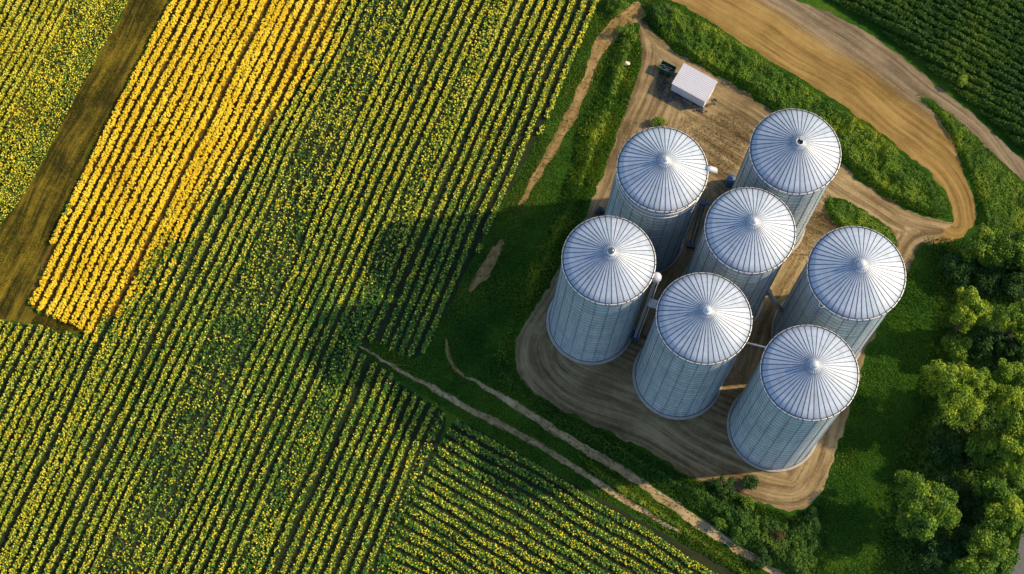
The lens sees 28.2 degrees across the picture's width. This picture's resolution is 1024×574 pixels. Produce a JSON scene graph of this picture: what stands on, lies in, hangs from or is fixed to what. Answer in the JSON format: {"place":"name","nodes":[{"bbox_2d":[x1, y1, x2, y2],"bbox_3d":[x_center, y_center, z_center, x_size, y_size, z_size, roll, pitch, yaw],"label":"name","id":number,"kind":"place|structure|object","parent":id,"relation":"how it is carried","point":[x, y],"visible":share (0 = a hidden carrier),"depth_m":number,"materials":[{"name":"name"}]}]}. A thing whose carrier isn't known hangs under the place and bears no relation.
{"place":"outdoors","nodes":[
{"label":"outdoors","id":0,"kind":"place"},
{"bbox_2d":[0,0,125,224],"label":"corner field soil","id":1,"kind":"structure","parent":0,"point":[41,106],"depth_m":296.20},
{"bbox_2d":[0,0,106,201],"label":"crop row","id":2,"kind":"object","parent":1,"relation":"on","point":[48,99],"visible":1,"depth_m":294.71,"materials":[{"name":"green plant"}]},
{"bbox_2d":[27,0,342,331],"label":"golden field soil","id":3,"kind":"structure","parent":0,"point":[149,239],"depth_m":294.04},
{"bbox_2d":[28,0,187,305],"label":"crop row","id":4,"kind":"object","parent":3,"relation":"on","point":[121,120],"visible":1,"depth_m":292.25,"materials":[{"name":"yellow plant"}]},
{"bbox_2d":[49,0,176,245],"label":"crop row","id":5,"kind":"object","parent":3,"relation":"on","point":[124,94],"visible":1,"depth_m":293.68,"materials":[{"name":"yellow plant"}]},
{"bbox_2d":[36,0,197,312],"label":"crop row","id":6,"kind":"object","parent":3,"relation":"on","point":[130,122],"visible":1,"depth_m":291.94,"materials":[{"name":"yellow plant"}]},
{"bbox_2d":[45,0,207,315],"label":"crop row","id":7,"kind":"object","parent":3,"relation":"on","point":[141,122],"visible":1,"depth_m":292.30,"materials":[{"name":"yellow plant"}]},
{"bbox_2d":[0,0,266,540],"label":"crop row","id":8,"kind":"object","parent":3,"relation":"on","point":[170,185],"visible":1,"depth_m":287.58,"materials":[{"name":"yellow plant"}]},
{"bbox_2d":[52,0,217,318],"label":"crop row","id":9,"kind":"object","parent":3,"relation":"on","point":[142,140],"visible":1,"depth_m":292.24,"materials":[{"name":"yellow plant"}]},
{"bbox_2d":[0,0,285,573],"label":"crop row","id":10,"kind":"object","parent":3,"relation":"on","point":[225,118],"visible":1,"depth_m":286.98,"materials":[{"name":"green plant"}]},
{"bbox_2d":[60,0,227,323],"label":"crop row","id":11,"kind":"object","parent":3,"relation":"on","point":[140,164],"visible":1,"depth_m":292.25,"materials":[{"name":"yellow plant"}]},
{"bbox_2d":[69,0,238,324],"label":"crop row","id":12,"kind":"object","parent":3,"relation":"on","point":[154,158],"visible":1,"depth_m":292.10,"materials":[{"name":"yellow plant"}]},
{"bbox_2d":[76,0,246,329],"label":"crop row","id":13,"kind":"object","parent":3,"relation":"on","point":[150,186],"visible":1,"depth_m":291.93,"materials":[{"name":"yellow plant"}]},
{"bbox_2d":[0,0,596,573],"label":"field soil","id":14,"kind":"structure","parent":0,"point":[336,406],"depth_m":284.82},
{"bbox_2d":[0,331,70,477],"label":"crop row","id":15,"kind":"object","parent":14,"relation":"on","point":[23,424],"visible":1,"depth_m":279.76,"materials":[{"name":"green plant"}]},
{"bbox_2d":[0,335,78,500],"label":"crop row","id":16,"kind":"object","parent":14,"relation":"on","point":[61,367],"visible":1,"depth_m":279.24,"materials":[{"name":"green plant"}]},
{"bbox_2d":[0,0,257,520],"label":"crop row","id":17,"kind":"object","parent":14,"relation":"on","point":[168,168],"visible":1,"depth_m":287.76,"materials":[{"name":"yellow plant"}]},
{"bbox_2d":[0,0,277,568],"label":"crop row","id":18,"kind":"object","parent":14,"relation":"on","point":[207,138],"visible":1,"depth_m":287.04,"materials":[{"name":"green plant"}]},
{"bbox_2d":[9,0,294,573],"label":"crop row","id":19,"kind":"object","parent":14,"relation":"on","point":[215,154],"visible":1,"depth_m":286.92,"materials":[{"name":"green plant"}]},
{"bbox_2d":[22,0,303,573],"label":"crop row","id":20,"kind":"object","parent":14,"relation":"on","point":[237,132],"visible":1,"depth_m":286.91,"materials":[{"name":"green plant"}]},
{"bbox_2d":[31,0,313,573],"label":"crop row","id":21,"kind":"object","parent":14,"relation":"on","point":[241,143],"visible":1,"depth_m":286.74,"materials":[{"name":"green plant"}]},
{"bbox_2d":[43,0,324,573],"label":"crop row","id":22,"kind":"object","parent":14,"relation":"on","point":[272,104],"visible":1,"depth_m":286.92,"materials":[{"name":"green plant"}]},
{"bbox_2d":[56,0,336,573],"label":"crop row","id":23,"kind":"object","parent":14,"relation":"on","point":[288,95],"visible":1,"depth_m":286.81,"materials":[{"name":"green plant"}]},
{"bbox_2d":[67,0,347,573],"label":"crop row","id":24,"kind":"object","parent":14,"relation":"on","point":[325,42],"visible":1,"depth_m":286.79,"materials":[{"name":"green plant"}]},
{"bbox_2d":[78,0,356,573],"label":"crop row","id":25,"kind":"object","parent":14,"relation":"on","point":[333,46],"visible":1,"depth_m":286.44,"materials":[{"name":"green plant"}]},
{"bbox_2d":[88,0,367,573],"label":"crop row","id":26,"kind":"object","parent":14,"relation":"on","point":[338,57],"visible":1,"depth_m":286.58,"materials":[{"name":"green plant"}]},
{"bbox_2d":[98,0,378,573],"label":"crop row","id":27,"kind":"object","parent":14,"relation":"on","point":[227,310],"visible":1,"depth_m":286.70,"materials":[{"name":"green plant"}]},
{"bbox_2d":[111,0,387,573],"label":"crop row","id":28,"kind":"object","parent":14,"relation":"on","point":[267,251],"visible":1,"depth_m":287.14,"materials":[{"name":"green plant"}]},
{"bbox_2d":[121,0,398,573],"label":"crop row","id":29,"kind":"object","parent":14,"relation":"on","point":[186,441],"visible":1,"depth_m":286.69,"materials":[{"name":"green plant"}]},
{"bbox_2d":[137,0,407,573],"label":"crop row","id":30,"kind":"object","parent":14,"relation":"on","point":[398,12],"visible":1,"depth_m":287.43,"materials":[{"name":"green plant"}]},
{"bbox_2d":[148,0,418,573],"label":"crop row","id":31,"kind":"object","parent":14,"relation":"on","point":[160,555],"visible":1,"depth_m":286.83,"materials":[{"name":"green plant"}]},
{"bbox_2d":[159,0,427,573],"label":"crop row","id":32,"kind":"object","parent":14,"relation":"on","point":[373,113],"visible":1,"depth_m":287.24,"materials":[{"name":"green plant"}]},
{"bbox_2d":[170,0,437,573],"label":"crop row","id":33,"kind":"object","parent":14,"relation":"on","point":[401,74],"visible":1,"depth_m":287.06,"materials":[{"name":"green plant"}]},
{"bbox_2d":[181,0,447,573],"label":"crop row","id":34,"kind":"object","parent":14,"relation":"on","point":[422,48],"visible":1,"depth_m":286.98,"materials":[{"name":"green plant"}]},
{"bbox_2d":[265,353,366,573],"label":"crop row","id":35,"kind":"object","parent":14,"relation":"on","point":[313,474],"visible":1,"depth_m":279.08,"materials":[{"name":"green plant"}]},
{"bbox_2d":[192,0,457,573],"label":"crop row","id":36,"kind":"object","parent":14,"relation":"on","point":[429,55],"visible":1,"depth_m":287.32,"materials":[{"name":"green plant"}]},
{"bbox_2d":[278,362,377,573],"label":"crop row","id":37,"kind":"object","parent":14,"relation":"on","point":[321,488],"visible":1,"depth_m":278.92,"materials":[{"name":"green plant"}]},
{"bbox_2d":[204,0,468,573],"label":"crop row","id":38,"kind":"object","parent":14,"relation":"on","point":[453,27],"visible":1,"depth_m":287.58,"materials":[{"name":"green plant"}]},
{"bbox_2d":[288,368,386,573],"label":"crop row","id":39,"kind":"object","parent":14,"relation":"on","point":[371,400],"visible":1,"depth_m":278.87,"materials":[{"name":"green plant"}]},
{"bbox_2d":[215,0,480,573],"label":"crop row","id":40,"kind":"object","parent":14,"relation":"on","point":[342,296],"visible":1,"depth_m":287.84,"materials":[{"name":"green plant"}]},
{"bbox_2d":[302,373,393,573],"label":"crop row","id":41,"kind":"object","parent":14,"relation":"on","point":[356,457],"visible":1,"depth_m":278.79,"materials":[{"name":"green plant"}]},
{"bbox_2d":[312,381,399,573],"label":"crop row","id":42,"kind":"object","parent":14,"relation":"on","point":[376,436],"visible":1,"depth_m":278.74,"materials":[{"name":"green plant"}]},
{"bbox_2d":[226,0,490,573],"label":"crop row","id":43,"kind":"object","parent":14,"relation":"on","point":[310,395],"visible":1,"depth_m":287.55,"materials":[{"name":"green plant"}]},
{"bbox_2d":[324,389,408,573],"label":"crop row","id":44,"kind":"object","parent":14,"relation":"on","point":[355,508],"visible":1,"depth_m":278.64,"materials":[{"name":"green plant"}]},
{"bbox_2d":[238,0,499,573],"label":"crop row","id":45,"kind":"object","parent":14,"relation":"on","point":[463,75],"visible":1,"depth_m":287.60,"materials":[{"name":"green plant"}]},
{"bbox_2d":[246,0,508,573],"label":"crop row","id":46,"kind":"object","parent":14,"relation":"on","point":[372,296],"visible":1,"depth_m":288.04,"materials":[{"name":"green plant"}]},
{"bbox_2d":[336,392,418,573],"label":"crop row","id":47,"kind":"object","parent":14,"relation":"on","point":[409,408],"visible":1,"depth_m":278.49,"materials":[{"name":"green plant"}]},
{"bbox_2d":[254,0,512,573],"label":"crop row","id":48,"kind":"object","parent":14,"relation":"on","point":[389,274],"visible":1,"depth_m":287.58,"materials":[{"name":"green plant"}]},
{"bbox_2d":[350,400,426,573],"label":"crop row","id":49,"kind":"object","parent":14,"relation":"on","point":[390,482],"visible":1,"depth_m":278.52,"materials":[{"name":"green plant"}]},
{"bbox_2d":[361,403,437,573],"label":"crop row","id":50,"kind":"object","parent":14,"relation":"on","point":[384,525],"visible":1,"depth_m":278.52,"materials":[{"name":"green plant"}]},
{"bbox_2d":[367,0,522,342],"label":"crop row","id":51,"kind":"object","parent":14,"relation":"on","point":[461,133],"visible":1,"depth_m":294.01,"materials":[{"name":"green plant"}]},
{"bbox_2d":[380,0,534,344],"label":"crop row","id":52,"kind":"object","parent":14,"relation":"on","point":[449,187],"visible":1,"depth_m":293.84,"materials":[{"name":"green plant"}]},
{"bbox_2d":[389,0,543,350],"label":"crop row","id":53,"kind":"object","parent":14,"relation":"on","point":[477,145],"visible":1,"depth_m":294.18,"materials":[{"name":"green plant"}]},
{"bbox_2d":[398,0,554,355],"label":"crop row","id":54,"kind":"object","parent":14,"relation":"on","point":[540,24],"visible":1,"depth_m":293.98,"materials":[{"name":"green plant"}]},
{"bbox_2d":[407,0,564,357],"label":"crop row","id":55,"kind":"object","parent":14,"relation":"on","point":[532,66],"visible":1,"depth_m":294.19,"materials":[{"name":"green plant"}]},
{"bbox_2d":[421,0,574,353],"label":"crop row","id":56,"kind":"object","parent":14,"relation":"on","point":[503,163],"visible":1,"depth_m":294.36,"materials":[{"name":"green plant"}]},
{"bbox_2d":[482,0,587,234],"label":"crop row","id":57,"kind":"object","parent":14,"relation":"on","point":[545,92],"visible":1,"depth_m":297.61,"materials":[{"name":"green plant"}]},
{"bbox_2d":[7,0,1023,573],"bbox_3d":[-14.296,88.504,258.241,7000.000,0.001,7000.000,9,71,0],"label":"ground","id":58,"kind":"structure","parent":0,"point":[863,22],"depth_m":288.06,"materials":[{"name":"green plant"}]},
{"bbox_2d":[0,0,166,333],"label":"stubble strip","id":59,"kind":"object","parent":58,"relation":"on","point":[17,308],"visible":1,"depth_m":291.57,"materials":[{"name":"brown soil"}]},
{"bbox_2d":[0,0,127,227],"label":"flowering weeds","id":60,"kind":"object","parent":59,"relation":"on","point":[67,85],"visible":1,"depth_m":295.01,"materials":[{"name":"green plant"}]},
{"bbox_2d":[0,0,163,332],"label":"stubble","id":61,"kind":"object","parent":59,"relation":"on","point":[74,146],"visible":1,"depth_m":292.89,"materials":[{"name":"plant"}]},
{"bbox_2d":[493,26,642,363],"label":"tall weeds","id":62,"kind":"object","parent":58,"relation":"on","point":[599,118],"visible":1,"depth_m":295.95,"materials":[{"name":"green plant"}]},
{"bbox_2d":[493,360,829,573],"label":"undergrowth","id":63,"kind":"object","parent":58,"relation":"on","point":[703,498],"visible":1,"depth_m":279.37,"materials":[{"name":"green plant"}]},
{"bbox_2d":[578,455,755,573],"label":"rough weeds","id":64,"kind":"object","parent":58,"relation":"on","point":[678,525],"visible":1,"depth_m":279.12,"materials":[{"name":"green plant"}]},
{"bbox_2d":[515,20,963,511],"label":"dirt yard","id":65,"kind":"structure","parent":58,"relation":"on","point":[606,397],"depth_m":287.82,"materials":[{"name":"brown soil"}]},
{"bbox_2d":[546,215,655,364],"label":"grain silo","id":66,"kind":"object","parent":65,"relation":"on","point":[607,271],"visible":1,"depth_m":263.98,"materials":[{"name":"metal"}]},
{"bbox_2d":[604,126,717,273],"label":"grain silo","id":67,"kind":"object","parent":65,"relation":"on","point":[659,182],"visible":0.84,"depth_m":268.31,"materials":[{"name":"metal"}]},
{"bbox_2d":[632,272,752,419],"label":"grain silo","id":68,"kind":"object","parent":65,"relation":"on","point":[698,336],"visible":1,"depth_m":261.95,"materials":[{"name":"metal"}]},
{"bbox_2d":[670,63,717,108],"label":"storage shed","id":69,"kind":"structure","parent":65,"relation":"on","point":[693,85],"depth_m":298.29,"materials":[{"name":"metal"}]},
{"bbox_2d":[681,187,796,323],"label":"grain silo","id":70,"kind":"object","parent":65,"relation":"on","point":[745,244],"visible":0.8,"depth_m":265.13,"materials":[{"name":"metal"}]},
{"bbox_2d":[731,108,841,253],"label":"grain silo","id":71,"kind":"object","parent":65,"relation":"on","point":[792,159],"visible":0.69,"depth_m":268.90,"materials":[{"name":"metal"}]},
{"bbox_2d":[727,324,859,472],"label":"grain silo","id":72,"kind":"object","parent":65,"relation":"on","point":[794,399],"visible":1,"depth_m":259.73,"materials":[{"name":"metal"}]},
{"bbox_2d":[771,225,906,359],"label":"grain silo","id":73,"kind":"object","parent":65,"relation":"on","point":[849,286],"visible":0.8,"depth_m":264.04,"materials":[{"name":"metal"}]},
{"bbox_2d":[827,195,898,246],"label":"weed patch","id":74,"kind":"object","parent":65,"relation":"on","point":[855,215],"visible":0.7,"depth_m":294.98,"materials":[{"name":"green plant"}]},
{"bbox_2d":[644,0,952,217],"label":"weed bank","id":75,"kind":"structure","parent":58,"relation":"on","point":[810,104],"depth_m":300.00,"materials":[{"name":"green plant"}]},
{"bbox_2d":[672,0,1023,242],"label":"dirt road","id":76,"kind":"structure","parent":58,"relation":"on","point":[875,83],"depth_m":302.86,"materials":[{"name":"brown soil"}]},
{"bbox_2d":[832,0,1023,149],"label":"tall crop","id":77,"kind":"object","parent":58,"relation":"on","point":[1008,23],"visible":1,"depth_m":303.80,"materials":[{"name":"green plant"}]},
{"bbox_2d":[894,470,961,540],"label":"broadleaf tree","id":78,"kind":"object","parent":58,"relation":"on","point":[927,509],"visible":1,"depth_m":273.23,"materials":[{"name":"green plant"}]},
{"bbox_2d":[915,532,962,573],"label":"broadleaf tree","id":79,"kind":"object","parent":58,"relation":"on","point":[935,552],"visible":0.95,"depth_m":276.11,"materials":[{"name":"green plant"}]},
{"bbox_2d":[873,237,1023,573],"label":"forest undergrowth","id":80,"kind":"object","parent":58,"relation":"on","point":[990,417],"visible":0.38,"depth_m":285.14,"materials":[{"name":"green plant"}]},
{"bbox_2d":[923,415,976,468],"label":"broadleaf tree","id":81,"kind":"object","parent":58,"relation":"on","point":[944,442],"visible":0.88,"depth_m":280.72,"materials":[{"name":"green plant"}]},
{"bbox_2d":[937,254,979,291],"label":"broadleaf tree","id":82,"kind":"object","parent":58,"relation":"on","point":[958,272],"visible":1,"depth_m":290.20,"materials":[{"name":"green plant"}]},
{"bbox_2d":[920,359,997,429],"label":"broadleaf tree","id":83,"kind":"object","parent":58,"relation":"on","point":[963,394],"visible":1,"depth_m":276.11,"materials":[{"name":"green plant"}]},
{"bbox_2d":[917,94,1023,241],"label":"weed wedge","id":84,"kind":"object","parent":58,"relation":"on","point":[993,168],"visible":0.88,"depth_m":297.87,"materials":[{"name":"green plant"}]},
{"bbox_2d":[949,286,995,333],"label":"broadleaf tree","id":85,"kind":"object","parent":58,"relation":"on","point":[973,308],"visible":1,"depth_m":281.42,"materials":[{"name":"green plant"}]},
{"bbox_2d":[948,553,998,573],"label":"broadleaf tree","id":86,"kind":"object","parent":58,"relation":"on","point":[983,563],"visible":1,"depth_m":273.51,"materials":[{"name":"green plant"}]},
{"bbox_2d":[959,223,1006,267],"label":"broadleaf tree","id":87,"kind":"object","parent":58,"relation":"on","point":[984,241],"visible":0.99,"depth_m":288.83,"materials":[{"name":"green plant"}]},
{"bbox_2d":[964,428,1009,472],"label":"broadleaf tree","id":88,"kind":"object","parent":58,"relation":"on","point":[979,451],"visible":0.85,"depth_m":277.67,"materials":[{"name":"green plant"}]},
{"bbox_2d":[965,515,1010,561],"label":"broadleaf tree","id":89,"kind":"object","parent":58,"relation":"on","point":[984,538],"visible":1,"depth_m":273.41,"materials":[{"name":"green plant"}]},
{"bbox_2d":[968,320,1008,364],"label":"broadleaf tree","id":90,"kind":"object","parent":58,"relation":"on","point":[988,342],"visible":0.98,"depth_m":286.67,"materials":[{"name":"green plant"}]},
{"bbox_2d":[970,255,1008,299],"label":"broadleaf tree","id":91,"kind":"object","parent":58,"relation":"on","point":[988,279],"visible":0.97,"depth_m":289.70,"materials":[{"name":"green plant"}]},
{"bbox_2d":[970,469,1023,510],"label":"broadleaf tree","id":92,"kind":"object","parent":58,"relation":"on","point":[995,485],"visible":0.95,"depth_m":276.12,"materials":[{"name":"green plant"}]},
{"bbox_2d":[984,495,1023,536],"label":"broadleaf tree","id":93,"kind":"object","parent":58,"relation":"on","point":[1007,514],"visible":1,"depth_m":273.57,"materials":[{"name":"green plant"}]},
{"bbox_2d":[986,431,1023,476],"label":"broadleaf tree","id":94,"kind":"object","parent":58,"relation":"on","point":[1011,450],"visible":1,"depth_m":274.41,"materials":[{"name":"green plant"}]},
{"bbox_2d":[988,358,1023,401],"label":"broadleaf tree","id":95,"kind":"object","parent":58,"relation":"on","point":[1006,375],"visible":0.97,"depth_m":277.83,"materials":[{"name":"green plant"}]},
{"bbox_2d":[994,384,1023,436],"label":"broadleaf tree","id":96,"kind":"object","parent":58,"relation":"on","point":[1009,414],"visible":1,"depth_m":275.60,"materials":[{"name":"green plant"}]},
{"bbox_2d":[359,346,682,533],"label":"field track","id":97,"kind":"structure","parent":0,"point":[540,445],"depth_m":282.19,"materials":[{"name":"brown soil"}]},
{"bbox_2d":[389,421,737,573],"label":"field soil","id":98,"kind":"structure","parent":0,"point":[703,559],"depth_m":278.34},
{"bbox_2d":[415,486,563,573],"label":"crop row","id":99,"kind":"object","parent":98,"relation":"on","point":[490,533],"visible":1,"depth_m":277.36,"materials":[{"name":"green plant"}]},
{"bbox_2d":[421,476,589,573],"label":"crop row","id":100,"kind":"object","parent":98,"relation":"on","point":[513,531],"visible":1,"depth_m":277.74,"materials":[{"name":"green plant"}]},
{"bbox_2d":[428,467,608,573],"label":"crop row","id":101,"kind":"object","parent":98,"relation":"on","point":[508,517],"visible":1,"depth_m":278.06,"materials":[{"name":"green plant"}]},
{"bbox_2d":[431,457,631,573],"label":"crop row","id":102,"kind":"object","parent":98,"relation":"on","point":[524,513],"visible":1,"depth_m":278.31,"materials":[{"name":"green plant"}]},
{"bbox_2d":[438,447,655,573],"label":"crop row","id":103,"kind":"object","parent":98,"relation":"on","point":[581,532],"visible":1,"depth_m":278.65,"materials":[{"name":"green plant"}]},
{"bbox_2d":[440,438,672,573],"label":"crop row","id":104,"kind":"object","parent":98,"relation":"on","point":[551,502],"visible":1,"depth_m":279.04,"materials":[{"name":"green plant"}]},
{"bbox_2d":[446,427,692,573],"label":"crop row","id":105,"kind":"object","parent":98,"relation":"on","point":[555,490],"visible":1,"depth_m":279.35,"materials":[{"name":"green plant"}]},
{"bbox_2d":[455,419,713,573],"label":"crop row","id":106,"kind":"object","parent":98,"relation":"on","point":[634,524],"visible":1,"depth_m":279.62,"materials":[{"name":"green plant"}]},
{"bbox_2d":[518,1,645,204],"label":"worn path","id":107,"kind":"structure","parent":0,"point":[603,41],"depth_m":300.34,"materials":[{"name":"brown soil"}]},
{"bbox_2d":[466,377,784,573],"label":"gravel path","id":108,"kind":"structure","parent":0,"point":[621,469],"depth_m":281.23,"materials":[{"name":"beige gravel"}]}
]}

